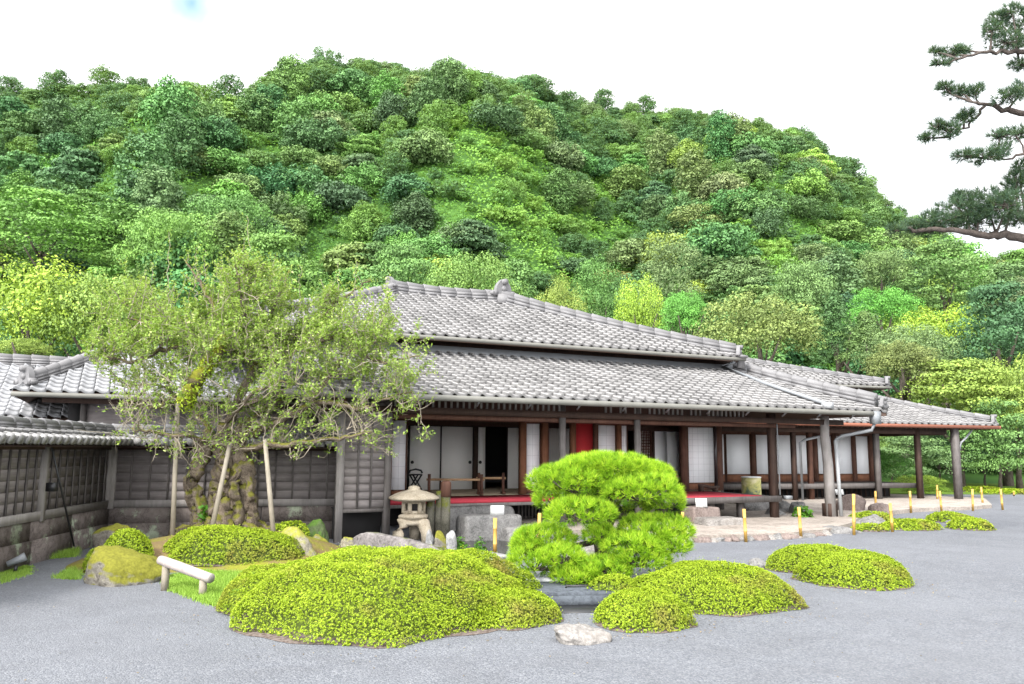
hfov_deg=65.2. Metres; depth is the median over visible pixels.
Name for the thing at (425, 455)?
sliding door
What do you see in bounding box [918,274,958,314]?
hill tree
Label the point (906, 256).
hill tree
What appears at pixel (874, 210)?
hill tree
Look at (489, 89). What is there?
hill tree
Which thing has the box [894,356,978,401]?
hill tree
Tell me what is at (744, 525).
bamboo stake
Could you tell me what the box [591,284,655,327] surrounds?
hill tree
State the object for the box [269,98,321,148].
hill tree
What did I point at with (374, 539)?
long rock
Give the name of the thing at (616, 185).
hill tree
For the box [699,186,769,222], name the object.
hill tree
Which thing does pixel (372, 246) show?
hill tree
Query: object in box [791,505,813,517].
leafy plant
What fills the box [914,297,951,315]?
hill tree
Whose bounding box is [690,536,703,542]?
edging stone
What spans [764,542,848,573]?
azalea mound
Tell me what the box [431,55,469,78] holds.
hill tree
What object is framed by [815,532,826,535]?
edging stone
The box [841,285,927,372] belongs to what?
garden tree
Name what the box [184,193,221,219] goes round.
hill tree
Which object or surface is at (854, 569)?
azalea mound
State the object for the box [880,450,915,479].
round bush
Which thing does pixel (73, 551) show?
fence foot grass
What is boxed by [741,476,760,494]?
painted jar
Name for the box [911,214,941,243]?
hill tree
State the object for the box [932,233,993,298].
hill tree
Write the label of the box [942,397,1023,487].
garden tree
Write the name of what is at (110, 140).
hill tree
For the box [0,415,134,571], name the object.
board fence
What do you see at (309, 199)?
hill tree
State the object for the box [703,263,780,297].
hill tree
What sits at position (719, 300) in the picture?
hill tree
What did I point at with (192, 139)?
hill tree
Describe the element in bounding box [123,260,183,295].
hill tree
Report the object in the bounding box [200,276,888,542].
garden house
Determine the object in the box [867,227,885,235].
hill tree
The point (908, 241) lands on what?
hill tree
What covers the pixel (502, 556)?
flat stone
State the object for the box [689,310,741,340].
hill tree
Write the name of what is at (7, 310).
hill tree
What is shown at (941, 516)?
azalea mound
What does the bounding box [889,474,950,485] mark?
round bush
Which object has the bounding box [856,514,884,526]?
rock
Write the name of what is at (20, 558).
spotlight
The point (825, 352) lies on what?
hill tree
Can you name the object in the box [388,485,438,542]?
stone lantern
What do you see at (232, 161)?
hill tree
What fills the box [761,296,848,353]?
hill tree
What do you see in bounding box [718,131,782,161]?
hill tree
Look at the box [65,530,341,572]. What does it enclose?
mossy ground
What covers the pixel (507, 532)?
stepping stone
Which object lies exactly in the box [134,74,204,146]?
hill tree
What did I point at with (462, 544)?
leafy plant
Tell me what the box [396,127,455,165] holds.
hill tree
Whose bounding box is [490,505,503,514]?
notice board
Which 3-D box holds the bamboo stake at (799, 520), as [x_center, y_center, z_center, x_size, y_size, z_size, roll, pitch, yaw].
[5.418,3.396,15.054,0.068,0.573,0.065,-2,-6,6]
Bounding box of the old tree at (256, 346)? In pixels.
[75,212,442,535]
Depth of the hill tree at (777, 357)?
51.69 m
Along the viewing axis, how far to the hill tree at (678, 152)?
105.86 m
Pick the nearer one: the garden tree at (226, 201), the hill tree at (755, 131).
the garden tree at (226, 201)
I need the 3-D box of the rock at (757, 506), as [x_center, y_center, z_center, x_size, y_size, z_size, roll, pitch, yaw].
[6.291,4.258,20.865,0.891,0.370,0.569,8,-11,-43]
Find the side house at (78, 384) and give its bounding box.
[8,342,408,515]
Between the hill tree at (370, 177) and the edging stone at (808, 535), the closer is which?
the edging stone at (808, 535)
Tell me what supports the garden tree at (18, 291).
on the lawn at (900, 491)
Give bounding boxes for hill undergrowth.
[0,84,1017,470]
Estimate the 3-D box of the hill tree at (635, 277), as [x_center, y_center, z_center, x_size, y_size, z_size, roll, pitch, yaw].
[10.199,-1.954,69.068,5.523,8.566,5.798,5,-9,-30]
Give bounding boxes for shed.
[0,353,70,468]
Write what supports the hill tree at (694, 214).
on the hill
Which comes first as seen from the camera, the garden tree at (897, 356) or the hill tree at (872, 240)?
the garden tree at (897, 356)
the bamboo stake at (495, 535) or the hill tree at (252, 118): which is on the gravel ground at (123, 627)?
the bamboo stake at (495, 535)
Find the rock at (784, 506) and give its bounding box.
[779,501,789,511]
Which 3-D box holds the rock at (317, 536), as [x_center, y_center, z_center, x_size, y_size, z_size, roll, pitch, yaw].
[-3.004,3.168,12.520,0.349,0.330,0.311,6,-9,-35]
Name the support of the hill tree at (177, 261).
on the hill
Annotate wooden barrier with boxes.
[426,474,483,495]
[476,473,505,494]
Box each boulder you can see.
[83,545,169,586]
[280,526,315,555]
[554,623,611,645]
[836,494,865,510]
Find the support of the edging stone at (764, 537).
on the gravel ground at (123, 627)
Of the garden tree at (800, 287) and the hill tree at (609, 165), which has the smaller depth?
the garden tree at (800, 287)
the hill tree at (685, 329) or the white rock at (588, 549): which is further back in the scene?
the hill tree at (685, 329)
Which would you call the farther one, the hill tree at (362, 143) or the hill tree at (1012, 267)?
the hill tree at (362, 143)
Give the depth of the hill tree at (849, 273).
67.32 m
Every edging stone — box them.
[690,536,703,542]
[703,536,711,542]
[716,537,724,541]
[723,537,731,541]
[730,534,739,541]
[753,535,761,540]
[755,534,770,540]
[772,533,782,538]
[781,533,791,539]
[790,534,799,538]
[802,533,815,537]
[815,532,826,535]
[822,529,831,534]
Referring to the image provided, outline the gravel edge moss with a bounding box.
[0,564,37,583]
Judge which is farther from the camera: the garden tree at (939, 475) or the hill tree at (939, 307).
the hill tree at (939, 307)
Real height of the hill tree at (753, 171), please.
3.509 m
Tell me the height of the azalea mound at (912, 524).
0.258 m
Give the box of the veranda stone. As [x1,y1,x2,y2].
[434,505,514,530]
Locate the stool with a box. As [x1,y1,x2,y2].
[698,484,719,491]
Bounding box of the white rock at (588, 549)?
[566,539,594,556]
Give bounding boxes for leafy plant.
[197,502,207,521]
[456,536,467,550]
[474,536,486,550]
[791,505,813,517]
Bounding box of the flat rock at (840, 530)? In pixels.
[823,525,862,533]
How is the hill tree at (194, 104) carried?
on the hill
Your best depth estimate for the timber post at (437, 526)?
14.26 m
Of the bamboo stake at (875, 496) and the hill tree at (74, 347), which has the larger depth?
the hill tree at (74, 347)
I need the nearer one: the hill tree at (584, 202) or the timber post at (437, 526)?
the timber post at (437, 526)
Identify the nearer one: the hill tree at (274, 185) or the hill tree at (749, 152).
the hill tree at (274, 185)
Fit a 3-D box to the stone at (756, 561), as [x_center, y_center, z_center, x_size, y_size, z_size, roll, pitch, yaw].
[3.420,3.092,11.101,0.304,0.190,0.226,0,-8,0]
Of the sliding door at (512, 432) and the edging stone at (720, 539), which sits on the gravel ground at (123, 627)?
the edging stone at (720, 539)
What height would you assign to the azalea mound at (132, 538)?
0.559 m
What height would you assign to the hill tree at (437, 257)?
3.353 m
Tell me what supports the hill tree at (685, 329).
on the hill
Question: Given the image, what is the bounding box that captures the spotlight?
[6,553,26,571]
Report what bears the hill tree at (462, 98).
on the hill
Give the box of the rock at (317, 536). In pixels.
[313,534,327,541]
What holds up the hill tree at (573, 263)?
on the hill
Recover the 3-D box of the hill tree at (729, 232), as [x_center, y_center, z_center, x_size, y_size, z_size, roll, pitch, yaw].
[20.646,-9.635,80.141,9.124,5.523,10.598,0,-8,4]
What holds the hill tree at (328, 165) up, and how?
on the hill
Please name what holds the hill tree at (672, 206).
on the hill
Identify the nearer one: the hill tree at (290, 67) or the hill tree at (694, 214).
the hill tree at (694, 214)
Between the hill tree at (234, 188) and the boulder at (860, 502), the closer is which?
the boulder at (860, 502)
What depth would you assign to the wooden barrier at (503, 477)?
18.26 m
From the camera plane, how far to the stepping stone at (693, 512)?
16.88 m
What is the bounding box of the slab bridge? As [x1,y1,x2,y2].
[525,577,617,612]
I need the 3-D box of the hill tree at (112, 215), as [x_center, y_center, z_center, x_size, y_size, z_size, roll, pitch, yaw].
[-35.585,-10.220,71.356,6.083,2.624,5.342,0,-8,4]
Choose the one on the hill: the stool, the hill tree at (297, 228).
the hill tree at (297, 228)
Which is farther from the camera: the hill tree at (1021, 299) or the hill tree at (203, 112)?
the hill tree at (203, 112)
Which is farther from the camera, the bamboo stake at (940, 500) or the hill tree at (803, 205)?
the hill tree at (803, 205)
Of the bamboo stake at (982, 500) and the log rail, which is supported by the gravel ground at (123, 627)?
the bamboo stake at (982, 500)
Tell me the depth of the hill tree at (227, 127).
87.82 m
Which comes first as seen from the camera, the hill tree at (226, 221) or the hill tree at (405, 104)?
the hill tree at (226, 221)
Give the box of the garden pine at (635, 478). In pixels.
[504,448,697,584]
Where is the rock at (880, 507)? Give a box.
[868,502,893,515]
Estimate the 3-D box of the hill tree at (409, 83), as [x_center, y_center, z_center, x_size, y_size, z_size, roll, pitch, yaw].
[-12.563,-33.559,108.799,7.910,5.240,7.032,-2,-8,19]
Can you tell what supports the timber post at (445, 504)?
on the gravel ground at (123, 627)
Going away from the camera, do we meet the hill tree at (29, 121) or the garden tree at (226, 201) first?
the garden tree at (226, 201)
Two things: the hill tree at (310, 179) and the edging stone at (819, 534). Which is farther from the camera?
the hill tree at (310, 179)
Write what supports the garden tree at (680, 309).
on the lawn at (900, 491)
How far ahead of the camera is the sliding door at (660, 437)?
21.39 m
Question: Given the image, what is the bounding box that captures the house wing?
[722,357,1000,499]
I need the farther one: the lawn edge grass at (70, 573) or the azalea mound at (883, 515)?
the azalea mound at (883, 515)
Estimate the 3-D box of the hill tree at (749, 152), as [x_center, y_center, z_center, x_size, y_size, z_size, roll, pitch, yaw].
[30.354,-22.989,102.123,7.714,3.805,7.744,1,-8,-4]
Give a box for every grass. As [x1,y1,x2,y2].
[49,545,83,558]
[51,565,84,579]
[159,568,263,607]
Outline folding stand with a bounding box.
[408,468,422,489]
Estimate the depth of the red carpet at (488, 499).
16.51 m
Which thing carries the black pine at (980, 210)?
on the gravel ground at (123, 627)
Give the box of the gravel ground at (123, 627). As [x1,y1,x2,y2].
[0,494,1023,683]
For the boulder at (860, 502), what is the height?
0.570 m
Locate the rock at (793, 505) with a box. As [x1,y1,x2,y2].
[788,501,805,512]
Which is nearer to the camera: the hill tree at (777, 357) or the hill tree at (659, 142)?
the hill tree at (777, 357)
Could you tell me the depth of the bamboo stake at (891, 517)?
16.30 m
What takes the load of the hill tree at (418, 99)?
on the hill
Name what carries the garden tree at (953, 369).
on the lawn at (900, 491)
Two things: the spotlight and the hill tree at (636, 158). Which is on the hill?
the hill tree at (636, 158)
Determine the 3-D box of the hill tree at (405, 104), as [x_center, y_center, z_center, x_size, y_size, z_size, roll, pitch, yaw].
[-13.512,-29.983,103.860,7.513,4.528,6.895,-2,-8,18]
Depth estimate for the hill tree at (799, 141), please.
120.08 m
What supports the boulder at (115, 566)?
on the gravel ground at (123, 627)
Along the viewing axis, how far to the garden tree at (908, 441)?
33.55 m
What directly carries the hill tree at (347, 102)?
on the hill
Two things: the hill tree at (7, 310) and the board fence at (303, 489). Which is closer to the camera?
the board fence at (303, 489)
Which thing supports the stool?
on the garden house at (524, 385)
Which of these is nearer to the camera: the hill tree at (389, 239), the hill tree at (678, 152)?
the hill tree at (389, 239)
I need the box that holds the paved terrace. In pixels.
[522,494,991,538]
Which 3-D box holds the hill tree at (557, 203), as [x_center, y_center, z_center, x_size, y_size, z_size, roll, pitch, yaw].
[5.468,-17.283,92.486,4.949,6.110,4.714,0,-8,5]
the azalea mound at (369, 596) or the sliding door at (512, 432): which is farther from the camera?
the sliding door at (512, 432)
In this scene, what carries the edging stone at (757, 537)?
on the gravel ground at (123, 627)
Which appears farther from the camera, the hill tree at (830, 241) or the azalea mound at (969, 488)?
the hill tree at (830, 241)
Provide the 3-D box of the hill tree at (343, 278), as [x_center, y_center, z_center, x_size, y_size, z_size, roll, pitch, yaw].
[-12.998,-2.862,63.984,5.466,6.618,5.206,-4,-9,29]
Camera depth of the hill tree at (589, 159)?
105.46 m
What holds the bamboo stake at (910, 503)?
on the gravel ground at (123, 627)
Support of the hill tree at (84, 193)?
on the hill
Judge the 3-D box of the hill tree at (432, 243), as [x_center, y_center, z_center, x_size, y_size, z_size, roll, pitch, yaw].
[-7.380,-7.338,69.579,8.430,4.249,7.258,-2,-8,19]
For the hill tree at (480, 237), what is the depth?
69.94 m
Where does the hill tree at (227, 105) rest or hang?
on the hill
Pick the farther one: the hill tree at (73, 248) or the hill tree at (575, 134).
the hill tree at (575, 134)
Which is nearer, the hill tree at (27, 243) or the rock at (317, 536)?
the rock at (317, 536)
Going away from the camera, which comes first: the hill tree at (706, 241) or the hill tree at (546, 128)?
the hill tree at (706, 241)
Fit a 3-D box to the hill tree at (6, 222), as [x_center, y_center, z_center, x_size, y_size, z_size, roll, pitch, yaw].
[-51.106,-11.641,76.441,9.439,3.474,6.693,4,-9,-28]
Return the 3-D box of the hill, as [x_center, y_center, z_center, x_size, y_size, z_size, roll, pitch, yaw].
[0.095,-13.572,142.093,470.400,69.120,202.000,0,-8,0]
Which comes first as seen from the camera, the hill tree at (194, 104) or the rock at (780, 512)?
the rock at (780, 512)
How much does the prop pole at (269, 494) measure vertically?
1.547 m
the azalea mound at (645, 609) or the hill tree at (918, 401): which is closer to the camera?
the azalea mound at (645, 609)
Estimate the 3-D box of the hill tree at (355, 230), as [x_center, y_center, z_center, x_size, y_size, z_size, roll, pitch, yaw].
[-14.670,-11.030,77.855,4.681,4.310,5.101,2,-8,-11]
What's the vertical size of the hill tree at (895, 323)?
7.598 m
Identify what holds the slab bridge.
on the gravel ground at (123, 627)
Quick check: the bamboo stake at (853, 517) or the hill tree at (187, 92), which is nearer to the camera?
the bamboo stake at (853, 517)
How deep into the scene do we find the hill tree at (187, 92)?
99.70 m
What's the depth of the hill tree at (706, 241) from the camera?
79.17 m
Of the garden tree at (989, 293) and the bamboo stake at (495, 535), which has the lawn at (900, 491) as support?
the garden tree at (989, 293)
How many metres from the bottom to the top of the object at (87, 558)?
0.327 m
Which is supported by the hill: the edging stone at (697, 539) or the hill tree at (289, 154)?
the hill tree at (289, 154)
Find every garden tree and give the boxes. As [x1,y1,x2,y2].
[0,184,120,288]
[0,252,106,355]
[0,338,57,355]
[16,269,165,356]
[106,206,225,278]
[180,187,283,257]
[193,229,335,303]
[346,241,442,291]
[420,249,527,295]
[533,270,587,310]
[567,254,626,320]
[613,271,665,328]
[636,228,704,332]
[657,290,709,335]
[686,290,828,360]
[766,257,838,344]
[805,290,865,374]
[831,307,889,396]
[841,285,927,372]
[849,322,965,481]
[851,246,919,296]
[861,339,942,482]
[879,436,927,481]
[880,435,969,478]
[886,237,1004,327]
[889,300,985,474]
[891,357,1023,486]
[921,422,1023,485]
[923,408,990,479]
[926,280,1023,485]
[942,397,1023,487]
[954,352,1023,488]
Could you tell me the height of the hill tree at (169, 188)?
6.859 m
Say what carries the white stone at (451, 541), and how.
on the gravel ground at (123, 627)
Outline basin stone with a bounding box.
[434,530,445,547]
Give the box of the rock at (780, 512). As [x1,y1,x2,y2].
[765,508,786,514]
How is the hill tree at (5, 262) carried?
on the hill
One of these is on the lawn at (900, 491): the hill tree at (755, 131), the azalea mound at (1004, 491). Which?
the azalea mound at (1004, 491)
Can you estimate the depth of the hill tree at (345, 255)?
69.41 m
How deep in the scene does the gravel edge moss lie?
10.09 m
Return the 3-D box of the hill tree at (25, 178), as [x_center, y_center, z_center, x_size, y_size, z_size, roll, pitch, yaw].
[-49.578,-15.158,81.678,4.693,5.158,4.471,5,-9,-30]
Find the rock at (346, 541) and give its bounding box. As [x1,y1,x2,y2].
[340,537,352,547]
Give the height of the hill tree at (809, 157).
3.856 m
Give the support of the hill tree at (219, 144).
on the hill
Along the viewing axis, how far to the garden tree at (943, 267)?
68.37 m
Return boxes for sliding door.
[408,425,440,489]
[440,426,473,489]
[478,426,485,488]
[506,427,518,487]
[655,431,666,463]
[667,432,679,488]
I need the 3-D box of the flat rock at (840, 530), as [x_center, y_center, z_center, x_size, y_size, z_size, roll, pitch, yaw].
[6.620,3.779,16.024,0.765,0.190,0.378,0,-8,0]
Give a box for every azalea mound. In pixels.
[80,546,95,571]
[103,526,154,555]
[162,524,305,566]
[214,543,542,648]
[269,520,309,535]
[471,585,563,630]
[587,570,636,591]
[590,584,697,633]
[629,556,809,616]
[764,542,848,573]
[790,548,914,590]
[849,510,895,520]
[850,522,889,531]
[879,518,944,530]
[925,510,969,521]
[945,516,996,530]
[952,486,1001,491]
[978,488,1023,493]
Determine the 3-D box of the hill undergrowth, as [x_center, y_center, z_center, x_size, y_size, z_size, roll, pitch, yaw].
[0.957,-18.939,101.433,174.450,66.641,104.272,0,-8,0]
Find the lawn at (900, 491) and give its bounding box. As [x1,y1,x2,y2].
[890,483,1023,494]
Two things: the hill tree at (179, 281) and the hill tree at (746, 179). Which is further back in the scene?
the hill tree at (746, 179)
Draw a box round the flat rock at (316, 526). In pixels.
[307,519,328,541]
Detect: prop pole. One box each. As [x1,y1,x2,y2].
[170,403,179,535]
[210,444,231,524]
[263,439,275,531]
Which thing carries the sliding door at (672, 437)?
in the garden house at (524, 385)
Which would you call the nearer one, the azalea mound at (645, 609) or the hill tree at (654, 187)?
the azalea mound at (645, 609)
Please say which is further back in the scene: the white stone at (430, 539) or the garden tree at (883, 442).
the garden tree at (883, 442)
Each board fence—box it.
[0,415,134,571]
[108,423,336,538]
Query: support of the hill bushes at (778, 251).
on the hill
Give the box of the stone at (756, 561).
[748,558,767,567]
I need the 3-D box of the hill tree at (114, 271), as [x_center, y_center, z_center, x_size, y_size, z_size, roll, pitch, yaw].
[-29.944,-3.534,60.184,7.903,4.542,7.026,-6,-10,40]
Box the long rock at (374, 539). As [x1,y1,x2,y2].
[353,532,446,549]
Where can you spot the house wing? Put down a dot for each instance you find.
(745, 453)
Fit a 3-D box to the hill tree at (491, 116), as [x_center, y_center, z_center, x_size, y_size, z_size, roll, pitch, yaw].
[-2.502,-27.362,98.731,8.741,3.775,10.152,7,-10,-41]
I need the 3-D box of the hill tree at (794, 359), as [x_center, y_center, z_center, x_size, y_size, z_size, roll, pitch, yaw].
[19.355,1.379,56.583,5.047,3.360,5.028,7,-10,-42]
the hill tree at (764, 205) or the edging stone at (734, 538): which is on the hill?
the hill tree at (764, 205)
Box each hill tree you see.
[0,95,38,134]
[0,110,67,134]
[0,150,55,190]
[0,167,42,205]
[0,196,32,239]
[0,213,17,232]
[0,232,19,279]
[0,259,54,296]
[0,292,81,356]
[0,294,54,349]
[9,253,94,291]
[10,224,51,264]
[13,211,102,262]
[22,184,68,205]
[24,173,88,209]
[29,146,109,189]
[34,130,89,158]
[35,94,82,148]
[39,153,67,179]
[60,101,133,141]
[67,189,105,213]
[73,197,143,241]
[78,109,130,145]
[79,212,122,239]
[82,265,142,312]
[84,133,124,158]
[99,236,160,266]
[111,131,180,215]
[114,174,187,203]
[122,287,219,332]
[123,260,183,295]
[128,205,195,253]
[130,160,184,220]
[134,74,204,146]
[135,230,232,285]
[137,85,163,103]
[150,85,201,102]
[151,266,226,344]
[152,109,207,178]
[172,143,226,172]
[181,92,202,116]
[182,125,221,148]
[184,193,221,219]
[186,99,241,128]
[188,86,213,113]
[195,179,273,218]
[197,122,236,150]
[197,209,259,279]
[199,115,249,148]
[199,146,259,175]
[210,172,269,198]
[211,94,251,125]
[232,88,278,134]
[240,162,304,202]
[247,83,288,128]
[250,187,311,225]
[251,217,307,253]
[253,247,307,276]
[267,213,308,240]
[269,52,312,103]
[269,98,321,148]
[269,100,309,127]
[270,162,334,196]
[275,144,320,168]
[278,115,349,152]
[281,185,331,228]
[291,254,321,275]
[292,91,344,114]
[292,109,356,135]
[298,180,373,213]
[305,154,353,178]
[309,89,363,115]
[310,241,382,288]
[317,266,375,295]
[325,66,374,97]
[331,134,383,157]
[335,153,380,180]
[337,161,394,191]
[337,208,383,243]
[339,241,409,279]
[348,73,383,109]
[370,68,406,111]
[371,89,414,132]
[373,222,421,243]
[376,173,434,204]
[381,227,416,249]
[389,191,436,231]
[389,234,476,268]
[391,94,421,112]
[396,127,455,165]
[398,74,429,97]
[406,76,448,126]
[412,253,461,280]
[425,59,471,108]
[429,76,476,102]
[430,221,495,249]
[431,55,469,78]
[438,218,511,260]
[461,99,524,135]
[465,79,504,103]
[474,277,497,289]
[492,257,538,296]
[504,93,543,114]
[505,78,540,97]
[521,104,559,148]
[530,102,571,143]
[538,167,580,215]
[539,141,585,172]
[541,171,598,211]
[552,255,593,279]
[555,141,598,175]
[559,124,589,148]
[566,290,601,312]
[585,156,622,180]
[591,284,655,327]
[592,268,641,285]
[599,270,659,321]
[601,163,648,200]
[604,236,666,268]
[620,152,654,174]
[630,230,702,268]
[632,180,675,212]
[637,194,673,227]
[644,126,681,181]
[658,186,705,219]
[658,297,709,328]
[662,321,702,334]
[665,138,704,170]
[666,203,728,229]
[671,147,718,205]
[674,124,714,142]
[674,219,762,268]
[675,254,776,286]
[677,226,753,273]
[684,279,716,296]
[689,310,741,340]
[695,171,749,200]
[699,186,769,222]
[703,109,745,164]
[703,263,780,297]
[705,123,758,144]
[706,298,751,324]
[711,170,750,187]
[714,111,754,156]
[714,190,761,207]
[715,284,776,322]
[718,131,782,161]
[720,190,793,222]
[722,321,792,363]
[726,158,776,183]
[727,144,780,173]
[741,204,793,239]
[755,130,800,153]
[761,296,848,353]
[765,339,826,369]
[781,167,833,198]
[782,195,825,219]
[787,155,834,182]
[791,136,812,151]
[792,242,833,264]
[796,147,841,176]
[804,251,872,307]
[812,219,869,242]
[817,323,875,365]
[820,236,843,249]
[833,363,890,394]
[834,240,877,263]
[837,290,883,354]
[838,227,909,267]
[842,351,899,397]
[848,202,888,230]
[864,312,914,374]
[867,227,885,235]
[868,230,917,251]
[871,246,928,305]
[887,223,925,261]
[890,393,933,402]
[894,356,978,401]
[904,233,941,244]
[910,237,936,254]
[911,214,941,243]
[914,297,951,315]
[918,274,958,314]
[922,394,975,472]
[925,308,973,327]
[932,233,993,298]
[944,347,988,363]
[965,352,1019,374]
[976,261,1023,285]
[982,276,1023,307]
[989,300,1023,356]
[996,248,1023,272]
[1015,295,1023,303]
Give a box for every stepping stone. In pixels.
[455,513,521,540]
[500,524,565,540]
[682,506,719,523]
[694,516,742,525]
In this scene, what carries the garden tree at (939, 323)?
on the lawn at (900, 491)
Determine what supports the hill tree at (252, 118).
on the hill
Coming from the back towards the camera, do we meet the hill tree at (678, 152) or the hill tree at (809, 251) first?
the hill tree at (678, 152)
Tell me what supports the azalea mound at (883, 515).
on the gravel ground at (123, 627)
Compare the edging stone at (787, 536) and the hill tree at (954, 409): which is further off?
the hill tree at (954, 409)
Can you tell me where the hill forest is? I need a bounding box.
[0,45,1023,316]
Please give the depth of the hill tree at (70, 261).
65.76 m
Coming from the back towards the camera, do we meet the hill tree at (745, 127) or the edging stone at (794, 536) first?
the hill tree at (745, 127)
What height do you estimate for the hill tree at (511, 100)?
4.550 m
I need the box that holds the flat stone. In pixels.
[489,552,506,559]
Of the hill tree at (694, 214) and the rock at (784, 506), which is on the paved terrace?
the rock at (784, 506)
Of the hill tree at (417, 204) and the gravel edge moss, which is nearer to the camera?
the gravel edge moss
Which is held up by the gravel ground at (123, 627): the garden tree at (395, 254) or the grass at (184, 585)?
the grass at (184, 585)
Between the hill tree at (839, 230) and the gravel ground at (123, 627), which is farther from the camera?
the hill tree at (839, 230)
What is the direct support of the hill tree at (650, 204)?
on the hill
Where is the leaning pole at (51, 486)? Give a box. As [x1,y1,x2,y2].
[45,448,74,546]
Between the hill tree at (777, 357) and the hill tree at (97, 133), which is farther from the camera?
the hill tree at (97, 133)
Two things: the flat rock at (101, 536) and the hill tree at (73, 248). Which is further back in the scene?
the hill tree at (73, 248)
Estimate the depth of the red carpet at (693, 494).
18.62 m
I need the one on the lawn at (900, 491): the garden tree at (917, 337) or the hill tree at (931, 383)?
the garden tree at (917, 337)
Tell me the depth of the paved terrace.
18.53 m
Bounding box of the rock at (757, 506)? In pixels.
[744,502,768,510]
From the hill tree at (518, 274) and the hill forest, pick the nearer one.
the hill tree at (518, 274)
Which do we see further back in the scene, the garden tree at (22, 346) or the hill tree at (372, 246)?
the hill tree at (372, 246)
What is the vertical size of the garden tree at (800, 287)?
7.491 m
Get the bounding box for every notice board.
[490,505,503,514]
[695,498,706,506]
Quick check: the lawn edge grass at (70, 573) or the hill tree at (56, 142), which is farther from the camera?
the hill tree at (56, 142)
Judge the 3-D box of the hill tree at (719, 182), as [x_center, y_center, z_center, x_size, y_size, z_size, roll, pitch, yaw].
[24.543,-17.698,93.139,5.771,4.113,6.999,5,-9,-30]
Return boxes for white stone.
[425,529,434,544]
[446,530,456,549]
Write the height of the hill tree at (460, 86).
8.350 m
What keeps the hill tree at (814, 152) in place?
on the hill
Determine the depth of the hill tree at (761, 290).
65.69 m
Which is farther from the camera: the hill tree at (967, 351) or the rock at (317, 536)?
the hill tree at (967, 351)
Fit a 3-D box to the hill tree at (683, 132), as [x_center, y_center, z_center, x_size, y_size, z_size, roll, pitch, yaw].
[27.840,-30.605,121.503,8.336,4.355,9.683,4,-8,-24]
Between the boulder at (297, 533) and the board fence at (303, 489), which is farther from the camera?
the board fence at (303, 489)
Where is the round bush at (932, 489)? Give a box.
[902,484,949,493]
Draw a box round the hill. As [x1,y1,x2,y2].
[0,90,1023,483]
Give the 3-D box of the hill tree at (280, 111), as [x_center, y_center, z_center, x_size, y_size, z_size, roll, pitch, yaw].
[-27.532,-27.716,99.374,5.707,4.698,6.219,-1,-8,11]
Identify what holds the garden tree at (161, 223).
on the hill
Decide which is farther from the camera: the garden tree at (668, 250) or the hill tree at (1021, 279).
the hill tree at (1021, 279)
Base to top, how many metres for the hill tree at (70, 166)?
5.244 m
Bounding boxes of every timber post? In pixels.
[426,494,435,536]
[434,491,440,538]
[440,481,450,537]
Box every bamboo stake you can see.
[493,518,496,552]
[537,513,540,534]
[742,509,747,541]
[797,507,802,536]
[852,494,855,534]
[874,491,876,502]
[889,503,893,531]
[909,491,911,512]
[939,491,942,511]
[971,489,973,510]
[980,487,983,502]
[1000,489,1003,509]
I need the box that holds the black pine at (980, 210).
[882,0,1023,242]
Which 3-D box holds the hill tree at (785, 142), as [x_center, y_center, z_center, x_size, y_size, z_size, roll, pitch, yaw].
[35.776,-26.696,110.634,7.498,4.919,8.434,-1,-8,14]
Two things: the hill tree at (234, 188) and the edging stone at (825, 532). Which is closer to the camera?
the edging stone at (825, 532)
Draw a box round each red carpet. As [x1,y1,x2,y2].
[390,494,558,504]
[685,491,759,497]
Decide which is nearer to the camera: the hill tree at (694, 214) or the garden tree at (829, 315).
the garden tree at (829, 315)
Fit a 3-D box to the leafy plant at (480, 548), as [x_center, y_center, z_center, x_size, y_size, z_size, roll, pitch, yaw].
[-0.504,3.232,12.777,0.227,0.245,0.238,0,-8,0]
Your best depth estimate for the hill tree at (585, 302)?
68.32 m
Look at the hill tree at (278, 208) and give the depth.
77.22 m
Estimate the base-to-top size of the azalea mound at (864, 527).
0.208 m
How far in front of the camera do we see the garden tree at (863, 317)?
42.23 m
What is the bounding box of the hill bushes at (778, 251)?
[0,61,1023,471]
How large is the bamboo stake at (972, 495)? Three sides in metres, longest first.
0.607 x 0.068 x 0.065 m
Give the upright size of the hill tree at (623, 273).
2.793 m
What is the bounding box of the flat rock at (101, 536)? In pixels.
[92,523,142,546]
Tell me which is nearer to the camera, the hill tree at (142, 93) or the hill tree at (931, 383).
the hill tree at (931, 383)
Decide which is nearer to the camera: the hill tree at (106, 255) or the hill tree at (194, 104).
the hill tree at (106, 255)
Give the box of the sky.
[0,0,1023,257]
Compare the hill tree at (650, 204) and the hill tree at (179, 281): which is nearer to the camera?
the hill tree at (179, 281)
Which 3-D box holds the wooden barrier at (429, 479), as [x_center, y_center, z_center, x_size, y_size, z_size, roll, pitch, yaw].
[-1.256,3.165,17.753,1.282,0.460,0.340,1,-8,-5]
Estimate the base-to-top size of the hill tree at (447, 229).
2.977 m
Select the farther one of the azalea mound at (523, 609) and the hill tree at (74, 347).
the hill tree at (74, 347)
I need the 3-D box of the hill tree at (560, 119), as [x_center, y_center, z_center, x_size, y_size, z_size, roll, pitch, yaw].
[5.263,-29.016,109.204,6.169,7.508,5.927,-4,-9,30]
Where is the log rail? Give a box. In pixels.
[156,556,214,594]
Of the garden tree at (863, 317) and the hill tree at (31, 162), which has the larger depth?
the hill tree at (31, 162)
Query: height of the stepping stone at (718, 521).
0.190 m
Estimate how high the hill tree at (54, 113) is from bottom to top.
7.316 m
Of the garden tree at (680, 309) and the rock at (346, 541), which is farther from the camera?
the garden tree at (680, 309)

